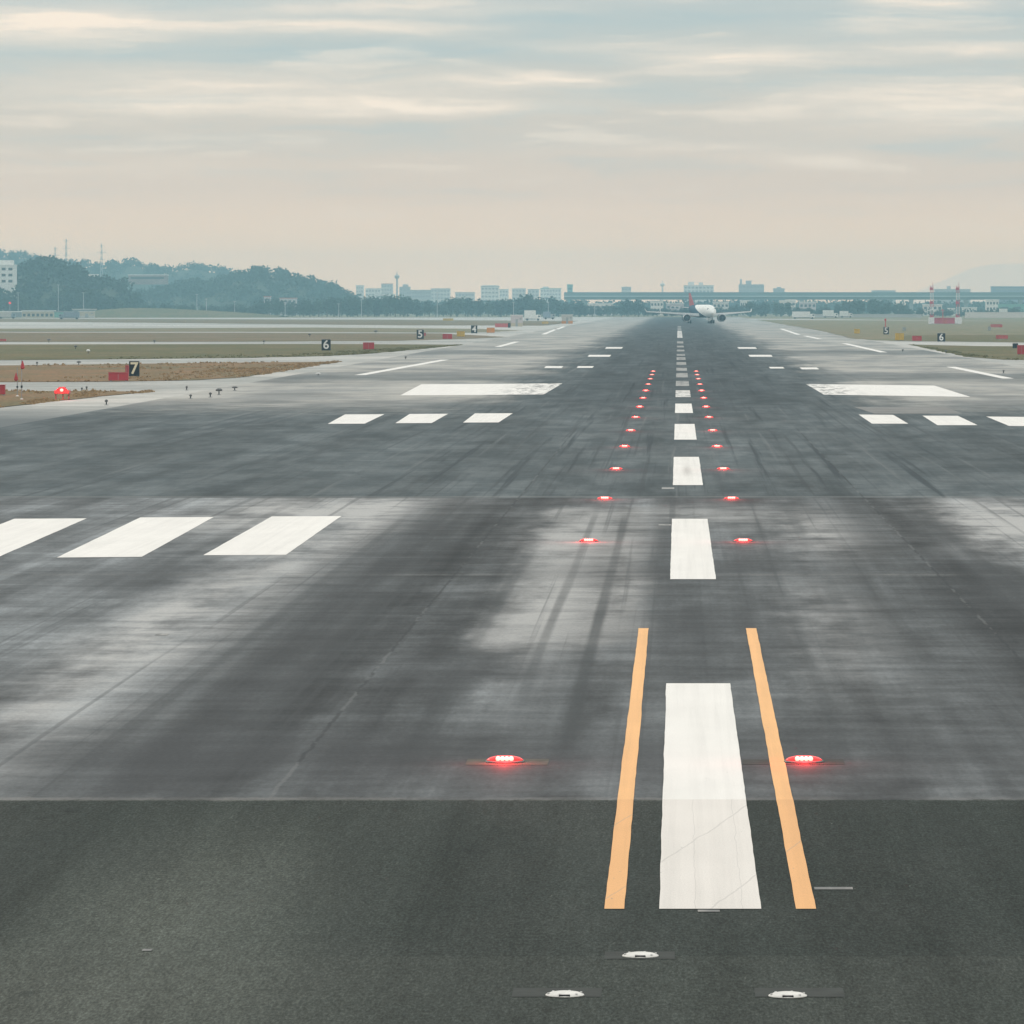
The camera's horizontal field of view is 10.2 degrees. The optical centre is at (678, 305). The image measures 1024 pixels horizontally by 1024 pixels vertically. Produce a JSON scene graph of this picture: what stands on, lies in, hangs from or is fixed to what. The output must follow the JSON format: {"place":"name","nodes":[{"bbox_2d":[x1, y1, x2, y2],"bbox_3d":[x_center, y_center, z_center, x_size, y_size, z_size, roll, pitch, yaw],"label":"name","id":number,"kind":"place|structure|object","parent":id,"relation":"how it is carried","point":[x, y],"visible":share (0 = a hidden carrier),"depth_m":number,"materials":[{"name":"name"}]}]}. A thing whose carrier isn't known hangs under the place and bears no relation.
{"place":"outdoors","nodes":[
{"label":"outdoors","id":0,"kind":"place"},
{"bbox_2d":[0,260,16,310],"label":"building","id":1,"kind":"structure","parent":0,"point":[8,275],"depth_m":3010.00,"materials":[{"name":"white concrete"}]},
{"bbox_2d":[21,310,55,316],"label":"building","id":2,"kind":"structure","parent":0,"point":[37,313],"depth_m":2800.00,"materials":[{"name":"white concrete"}]},
{"bbox_2d":[17,271,127,310],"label":"hill","id":3,"kind":"structure","parent":0,"point":[110,292],"depth_m":3082.41,"materials":[{"name":"green plant"}]},
{"bbox_2d":[17,254,150,308],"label":"wood","id":4,"kind":"object","parent":3,"relation":"on","point":[73,275],"visible":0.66,"depth_m":3102.43,"materials":[{"name":"green plant"}]},
{"bbox_2d":[0,388,154,406],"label":"grass verge","id":5,"kind":"object","parent":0,"point":[10,399],"depth_m":350.07,"materials":[{"name":"brown plant"}]},
{"bbox_2d":[54,387,70,398],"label":"approach lamp","id":6,"kind":"object","parent":5,"relation":"on","point":[62,390],"visible":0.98,"depth_m":338.94,"materials":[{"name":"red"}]},
{"bbox_2d":[0,258,216,290],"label":"hill","id":7,"kind":"structure","parent":0,"point":[132,270],"depth_m":4929.02,"materials":[{"name":"green plant"}]},
{"bbox_2d":[0,248,272,287],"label":"wood","id":8,"kind":"object","parent":7,"relation":"on","point":[122,266],"visible":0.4,"depth_m":4961.92,"materials":[{"name":"green plant"}]},
{"bbox_2d":[0,360,341,381],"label":"grass verge","id":9,"kind":"object","parent":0,"point":[45,373],"depth_m":483.72,"materials":[{"name":"plant"}]},
{"bbox_2d":[129,361,139,377],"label":"distance sign","id":10,"kind":"object","parent":9,"relation":"on","point":[134,368],"visible":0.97,"depth_m":442.93,"materials":[{"name":"black metal"}]},
{"bbox_2d":[95,308,287,316],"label":"terrain","id":11,"kind":"structure","parent":0,"point":[144,312],"depth_m":2841.51,"materials":[{"name":"green plant"}]},
{"bbox_2d":[0,344,462,359],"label":"grass verge","id":12,"kind":"object","parent":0,"point":[51,351],"depth_m":712.09,"materials":[{"name":"green plant"}]},
{"bbox_2d":[322,339,330,350],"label":"distance sign","id":13,"kind":"object","parent":12,"relation":"on","point":[326,344],"visible":1,"depth_m":698.82,"materials":[{"name":"black metal"}]},
{"bbox_2d":[0,332,498,341],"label":"grass verge","id":14,"kind":"object","parent":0,"point":[111,337],"depth_m":1006.15,"materials":[{"name":"green plant"}]},
{"bbox_2d":[145,279,360,314],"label":"hill","id":15,"kind":"structure","parent":0,"point":[212,300],"depth_m":3747.91,"materials":[{"name":"green plant"}]},
{"bbox_2d":[128,275,167,284],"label":"building","id":16,"kind":"structure","parent":15,"relation":"on","point":[150,279],"depth_m":3690.00,"materials":[{"name":"grey concrete"}]},
{"bbox_2d":[130,265,382,313],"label":"wood","id":17,"kind":"object","parent":15,"relation":"on","point":[190,287],"visible":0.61,"depth_m":3771.57,"materials":[{"name":"green plant"}]},
{"bbox_2d":[0,328,518,332],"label":"grass verge","id":18,"kind":"object","parent":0,"point":[448,330],"depth_m":1293.85,"materials":[{"name":"green plant"}]},
{"bbox_2d":[0,318,573,325],"bbox_3d":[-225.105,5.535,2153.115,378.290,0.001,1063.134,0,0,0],"label":"grass verge","id":19,"kind":"object","parent":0,"point":[361,322],"depth_m":2046.05,"materials":[{"name":"green plant"}]},
{"bbox_2d":[59,312,79,318],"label":"truck","id":20,"kind":"object","parent":19,"relation":"on","point":[76,315],"visible":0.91,"depth_m":2383.53,"materials":[{"name":"grey metal"}]},
{"bbox_2d":[365,288,381,298],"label":"building","id":21,"kind":"structure","parent":0,"point":[370,292],"depth_m":4900.00,"materials":[{"name":"white concrete"}]},
{"bbox_2d":[381,284,392,293],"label":"building","id":22,"kind":"structure","parent":0,"point":[387,289],"depth_m":5000.00,"materials":[{"name":"concrete"}]},
{"bbox_2d":[399,284,409,298],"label":"building","id":23,"kind":"structure","parent":0,"point":[404,289],"depth_m":4850.00,"materials":[{"name":"grey concrete"}]},
{"bbox_2d":[409,290,431,302],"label":"building","id":24,"kind":"structure","parent":0,"point":[422,295],"depth_m":4700.00,"materials":[{"name":"grey concrete"}]},
{"bbox_2d":[431,288,450,302],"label":"building","id":25,"kind":"structure","parent":0,"point":[439,294],"depth_m":5050.00,"materials":[{"name":"concrete"}]},
{"bbox_2d":[455,292,474,300],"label":"building","id":26,"kind":"structure","parent":0,"point":[471,295],"depth_m":4750.00,"materials":[{"name":"concrete"}]},
{"bbox_2d":[481,285,499,302],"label":"building","id":27,"kind":"structure","parent":0,"point":[490,292],"depth_m":4700.00,"materials":[{"name":"white concrete"}]},
{"bbox_2d":[499,289,508,300],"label":"building","id":28,"kind":"structure","parent":0,"point":[503,293],"depth_m":5060.00,"materials":[{"name":"white concrete"}]},
{"bbox_2d":[0,317,1023,1023],"bbox_3d":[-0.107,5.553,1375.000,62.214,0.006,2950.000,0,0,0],"label":"runway","id":29,"kind":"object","parent":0,"point":[290,665],"visible":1,"depth_m":82.69,"materials":[{"name":"grey asphalt"}]},
{"bbox_2d":[485,755,524,762],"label":"runway hold light","id":30,"kind":"object","parent":29,"relation":"on","point":[504,759],"visible":1,"depth_m":69.57,"materials":[{"name":"glass"}]},
{"bbox_2d":[545,990,583,997],"bbox_3d":[-0.914,5.535,46.093,0.314,0.033,0.314,0,0,0],"label":"inset runway light","id":31,"kind":"object","parent":29,"relation":"on","point":[564,993],"visible":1,"depth_m":46.00,"materials":[{"name":"metal"}]},
{"bbox_2d":[622,951,658,957],"bbox_3d":[-0.323,5.535,48.871,0.314,0.033,0.314,0,0,0],"label":"inset runway light","id":32,"kind":"object","parent":29,"relation":"on","point":[641,954],"visible":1,"depth_m":48.78,"materials":[{"name":"metal"}]},
{"bbox_2d":[645,293,751,322],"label":"airliner","id":33,"kind":"object","parent":29,"relation":"on","point":[704,311],"visible":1,"depth_m":1826.89,"materials":[{"name":"paint"}]},
{"bbox_2d":[768,991,806,997],"bbox_3d":[0.881,5.535,46.041,0.314,0.033,0.314,0,0,0],"label":"inset runway light","id":34,"kind":"object","parent":29,"relation":"on","point":[786,994],"visible":1,"depth_m":45.95,"materials":[{"name":"metal"}]},
{"bbox_2d":[784,755,823,762],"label":"runway hold light","id":35,"kind":"object","parent":29,"relation":"on","point":[803,759],"visible":1,"depth_m":69.57,"materials":[{"name":"glass"}]},
{"bbox_2d":[0,317,1023,426],"bbox_3d":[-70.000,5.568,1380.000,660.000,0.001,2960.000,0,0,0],"label":"taxiway","id":36,"kind":"structure","parent":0,"point":[16,414],"depth_m":607.14,"materials":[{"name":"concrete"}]},
{"bbox_2d":[108,372,128,381],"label":"equipment box","id":37,"kind":"object","parent":36,"relation":"on","point":[118,376],"visible":1,"depth_m":419.84,"materials":[{"name":"red metal"}]},
{"bbox_2d":[511,315,522,325],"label":"equipment hut","id":38,"kind":"object","parent":36,"relation":"on","point":[516,320],"visible":0.94,"depth_m":1559.18,"materials":[{"name":"grey metal"}]},
{"bbox_2d":[524,310,540,320],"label":"truck","id":39,"kind":"object","parent":36,"relation":"on","point":[529,314],"visible":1,"depth_m":2190.18,"materials":[{"name":"white metal"}]},
{"bbox_2d":[562,315,572,323],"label":"equipment hut","id":40,"kind":"object","parent":36,"relation":"on","point":[567,319],"visible":1,"depth_m":1801.72,"materials":[{"name":"grey metal"}]},
{"bbox_2d":[792,312,814,318],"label":"truck","id":41,"kind":"object","parent":36,"relation":"on","point":[795,315],"visible":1,"depth_m":2455.79,"materials":[{"name":"white metal"}]},
{"bbox_2d":[0,0,1023,311],"label":"sky","id":42,"kind":"structure","parent":0,"point":[457,145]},
{"bbox_2d":[512,288,525,300],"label":"building","id":43,"kind":"structure","parent":0,"point":[516,292],"depth_m":5080.00,"materials":[{"name":"concrete"}]},
{"bbox_2d":[15,313,1023,320],"bbox_3d":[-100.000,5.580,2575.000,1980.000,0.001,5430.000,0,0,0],"label":"ground","id":44,"kind":"structure","parent":0,"point":[768,316],"depth_m":2781.33,"materials":[{"name":"green plant"}]},
{"bbox_2d":[3,284,20,310],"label":"tree","id":45,"kind":"object","parent":44,"relation":"on","point":[12,300],"visible":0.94,"depth_m":2951.48,"materials":[{"name":"green plant"}]},
{"bbox_2d":[15,293,29,310],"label":"tree","id":46,"kind":"object","parent":44,"relation":"on","point":[24,303],"visible":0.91,"depth_m":2945.66,"materials":[{"name":"green plant"}]},
{"bbox_2d":[71,288,81,308],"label":"tree","id":47,"kind":"object","parent":44,"relation":"on","point":[75,304],"visible":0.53,"depth_m":2993.11,"materials":[{"name":"green plant"}]},
{"bbox_2d":[76,287,94,308],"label":"tree","id":48,"kind":"object","parent":44,"relation":"on","point":[89,299],"visible":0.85,"depth_m":2941.74,"materials":[{"name":"green plant"}]},
{"bbox_2d":[78,311,94,317],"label":"equipment hut","id":49,"kind":"object","parent":44,"relation":"on","point":[87,314],"visible":0.89,"depth_m":2702.53,"materials":[{"name":"grey concrete"}]},
{"bbox_2d":[89,292,101,309],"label":"tree","id":50,"kind":"object","parent":44,"relation":"on","point":[97,304],"visible":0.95,"depth_m":2963.13,"materials":[{"name":"green plant"}]},
{"bbox_2d":[104,296,117,308],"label":"tree","id":51,"kind":"object","parent":44,"relation":"on","point":[109,304],"visible":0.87,"depth_m":2946.10,"materials":[{"name":"green plant"}]},
{"bbox_2d":[252,298,268,313],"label":"tree","id":52,"kind":"object","parent":44,"relation":"on","point":[260,309],"visible":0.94,"depth_m":2930.27,"materials":[{"name":"green plant"}]},
{"bbox_2d":[277,300,287,315],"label":"tree","id":53,"kind":"object","parent":44,"relation":"on","point":[282,308],"visible":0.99,"depth_m":2945.59,"materials":[{"name":"green plant"}]},
{"bbox_2d":[287,302,297,316],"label":"tree","id":54,"kind":"object","parent":44,"relation":"on","point":[293,310],"visible":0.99,"depth_m":2976.26,"materials":[{"name":"green plant"}]},
{"bbox_2d":[305,298,314,316],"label":"tree","id":55,"kind":"object","parent":44,"relation":"on","point":[309,308],"visible":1,"depth_m":2929.62,"materials":[{"name":"green plant"}]},
{"bbox_2d":[313,298,323,316],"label":"tree","id":56,"kind":"object","parent":44,"relation":"on","point":[318,305],"visible":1,"depth_m":2932.41,"materials":[{"name":"green plant"}]},
{"bbox_2d":[320,297,331,316],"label":"tree","id":57,"kind":"object","parent":44,"relation":"on","point":[327,304],"visible":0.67,"depth_m":2972.50,"materials":[{"name":"green plant"}]},
{"bbox_2d":[328,296,340,316],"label":"tree","id":58,"kind":"object","parent":44,"relation":"on","point":[333,307],"visible":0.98,"depth_m":2936.62,"materials":[{"name":"green plant"}]},
{"bbox_2d":[342,295,357,316],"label":"tree","id":59,"kind":"object","parent":44,"relation":"on","point":[350,305],"visible":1,"depth_m":2943.41,"materials":[{"name":"green plant"}]},
{"bbox_2d":[360,296,375,316],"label":"tree","id":60,"kind":"object","parent":44,"relation":"on","point":[367,306],"visible":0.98,"depth_m":2954.36,"materials":[{"name":"green plant"}]},
{"bbox_2d":[368,296,382,316],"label":"tree","id":61,"kind":"object","parent":44,"relation":"on","point":[376,310],"visible":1,"depth_m":2966.17,"materials":[{"name":"green plant"}]},
{"bbox_2d":[380,294,391,316],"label":"tree","id":62,"kind":"object","parent":44,"relation":"on","point":[385,304],"visible":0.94,"depth_m":2997.20,"materials":[{"name":"green plant"}]},
{"bbox_2d":[389,295,402,316],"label":"tree","id":63,"kind":"object","parent":44,"relation":"on","point":[396,303],"visible":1,"depth_m":2953.31,"materials":[{"name":"green plant"}]},
{"bbox_2d":[394,294,412,316],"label":"tree","id":64,"kind":"object","parent":44,"relation":"on","point":[403,299],"visible":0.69,"depth_m":3002.56,"materials":[{"name":"green plant"}]},
{"bbox_2d":[410,299,423,316],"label":"tree","id":65,"kind":"object","parent":44,"relation":"on","point":[417,308],"visible":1,"depth_m":2996.36,"materials":[{"name":"green plant"}]},
{"bbox_2d":[423,300,433,316],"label":"tree","id":66,"kind":"object","parent":44,"relation":"on","point":[428,308],"visible":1,"depth_m":2941.46,"materials":[{"name":"green plant"}]},
{"bbox_2d":[443,297,457,316],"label":"tree","id":67,"kind":"object","parent":44,"relation":"on","point":[449,306],"visible":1,"depth_m":2984.55,"materials":[{"name":"green plant"}]},
{"bbox_2d":[454,297,462,316],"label":"tree","id":68,"kind":"object","parent":44,"relation":"on","point":[459,309],"visible":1,"depth_m":2995.71,"materials":[{"name":"green plant"}]},
{"bbox_2d":[247,309,675,315],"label":"hedge","id":69,"kind":"object","parent":44,"relation":"on","point":[422,315],"visible":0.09,"depth_m":3199.86,"materials":[{"name":"green plant"}]},
{"bbox_2d":[462,298,473,316],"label":"tree","id":70,"kind":"object","parent":44,"relation":"on","point":[468,306],"visible":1,"depth_m":2974.95,"materials":[{"name":"green plant"}]},
{"bbox_2d":[493,300,508,316],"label":"tree","id":71,"kind":"object","parent":44,"relation":"on","point":[500,309],"visible":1,"depth_m":2952.22,"materials":[{"name":"green plant"}]},
{"bbox_2d":[503,298,518,314],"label":"tree","id":72,"kind":"object","parent":44,"relation":"on","point":[509,309],"visible":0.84,"depth_m":2977.97,"materials":[{"name":"green plant"}]},
{"bbox_2d":[515,294,526,315],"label":"tree","id":73,"kind":"object","parent":44,"relation":"on","point":[521,307],"visible":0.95,"depth_m":2941.24,"materials":[{"name":"green plant"}]},
{"bbox_2d":[522,293,535,309],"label":"tree","id":74,"kind":"object","parent":44,"relation":"on","point":[530,302],"visible":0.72,"depth_m":2986.47,"materials":[{"name":"green plant"}]},
{"bbox_2d":[533,299,546,314],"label":"tree","id":75,"kind":"object","parent":44,"relation":"on","point":[540,306],"visible":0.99,"depth_m":2970.34,"materials":[{"name":"green plant"}]},
{"bbox_2d":[551,299,566,316],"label":"tree","id":76,"kind":"object","parent":44,"relation":"on","point":[559,309],"visible":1,"depth_m":2942.25,"materials":[{"name":"green plant"}]},
{"bbox_2d":[571,301,584,316],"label":"tree","id":77,"kind":"object","parent":44,"relation":"on","point":[579,311],"visible":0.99,"depth_m":2950.93,"materials":[{"name":"green plant"}]},
{"bbox_2d":[631,299,644,316],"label":"tree","id":78,"kind":"object","parent":44,"relation":"on","point":[637,307],"visible":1,"depth_m":2966.06,"materials":[{"name":"green plant"}]},
{"bbox_2d":[374,298,1023,313],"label":"wood","id":79,"kind":"object","parent":44,"relation":"on","point":[945,306],"visible":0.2,"depth_m":4087.62,"materials":[{"name":"green plant"}]},
{"bbox_2d":[564,292,1023,314],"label":"viaduct","id":80,"kind":"object","parent":44,"relation":"on","point":[911,297],"visible":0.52,"depth_m":3560.50,"materials":[{"name":"paint"}]},
{"bbox_2d":[823,310,837,317],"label":"truck","id":81,"kind":"object","parent":44,"relation":"on","point":[828,313],"visible":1,"depth_m":2683.58,"materials":[{"name":"white metal"}]},
{"bbox_2d":[853,299,864,313],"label":"tree","id":82,"kind":"object","parent":44,"relation":"on","point":[859,306],"visible":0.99,"depth_m":2938.31,"materials":[{"name":"green plant"}]},
{"bbox_2d":[868,300,884,313],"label":"tree","id":83,"kind":"object","parent":44,"relation":"on","point":[875,309],"visible":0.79,"depth_m":2975.04,"materials":[{"name":"green plant"}]},
{"bbox_2d":[878,302,890,313],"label":"tree","id":84,"kind":"object","parent":44,"relation":"on","point":[886,309],"visible":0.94,"depth_m":2942.18,"materials":[{"name":"green plant"}]},
{"bbox_2d":[540,287,561,302],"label":"building","id":85,"kind":"structure","parent":0,"point":[546,292],"depth_m":5100.00,"materials":[{"name":"white concrete"}]},
{"bbox_2d":[587,303,613,315],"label":"building","id":86,"kind":"structure","parent":0,"point":[601,304],"depth_m":3354.00,"materials":[{"name":"white concrete"}]},
{"bbox_2d":[651,301,662,315],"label":"building","id":87,"kind":"structure","parent":0,"point":[657,305],"depth_m":3330.00,"materials":[{"name":"white concrete"}]},
{"bbox_2d":[666,303,683,315],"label":"building","id":88,"kind":"structure","parent":0,"point":[671,305],"depth_m":3366.00,"materials":[{"name":"grey concrete"}]},
{"bbox_2d":[683,282,713,303],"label":"building","id":89,"kind":"structure","parent":0,"point":[692,287],"depth_m":5150.00,"materials":[{"name":"white concrete"}]},
{"bbox_2d":[712,302,728,315],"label":"building","id":90,"kind":"structure","parent":0,"point":[724,305],"depth_m":3342.00,"materials":[{"name":"concrete"}]},
{"bbox_2d":[738,279,763,301],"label":"building","id":91,"kind":"structure","parent":0,"point":[748,286],"depth_m":4900.00,"materials":[{"name":"grey concrete"}]},
{"bbox_2d":[799,302,816,312],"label":"building","id":92,"kind":"structure","parent":0,"point":[806,305],"depth_m":3330.00,"materials":[{"name":"white concrete"}]},
{"bbox_2d":[815,314,921,317],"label":"boundary wall","id":93,"kind":"structure","parent":0,"point":[881,315],"depth_m":2760.00,"materials":[{"name":"grey concrete"}]},
{"bbox_2d":[760,320,1023,341],"bbox_3d":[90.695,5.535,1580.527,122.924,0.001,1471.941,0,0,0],"label":"grass verge","id":94,"kind":"object","parent":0,"point":[871,329],"depth_m":1474.55,"materials":[{"name":"green plant"}]},
{"bbox_2d":[928,317,961,323],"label":"transmitter hut","id":95,"kind":"object","parent":94,"relation":"on","point":[954,320],"visible":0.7,"depth_m":1761.55,"materials":[{"name":"red metal"}]},
{"bbox_2d":[922,304,942,315],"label":"building","id":96,"kind":"structure","parent":0,"point":[937,307],"depth_m":3348.00,"materials":[{"name":"concrete"}]},
{"bbox_2d":[934,286,970,305],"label":"building","id":97,"kind":"structure","parent":0,"point":[948,289],"depth_m":4800.00,"materials":[{"name":"grey concrete"}]},
{"bbox_2d":[904,335,1023,341],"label":"grass verge","id":98,"kind":"object","parent":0,"point":[1015,338],"depth_m":972.53,"materials":[{"name":"green plant"}]},
{"bbox_2d":[909,344,1023,359],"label":"grass verge","id":99,"kind":"object","parent":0,"point":[1003,352],"depth_m":712.09,"materials":[{"name":"brown plant"}]},
{"bbox_2d":[985,299,998,311],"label":"building","id":100,"kind":"structure","parent":0,"point":[990,304],"depth_m":3366.00,"materials":[{"name":"white concrete"}]},
{"bbox_2d":[965,312,1023,317],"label":"boundary wall","id":101,"kind":"structure","parent":0,"point":[994,314],"depth_m":2700.00,"materials":[{"name":"concrete"}]},
{"bbox_2d":[990,286,1023,303],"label":"building","id":102,"kind":"structure","parent":0,"point":[1007,288],"depth_m":4600.00,"materials":[{"name":"grey concrete"}]},
{"bbox_2d":[997,304,1023,311],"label":"building","id":103,"kind":"structure","parent":0,"point":[1015,306],"depth_m":3336.00,"materials":[{"name":"grey metal"}]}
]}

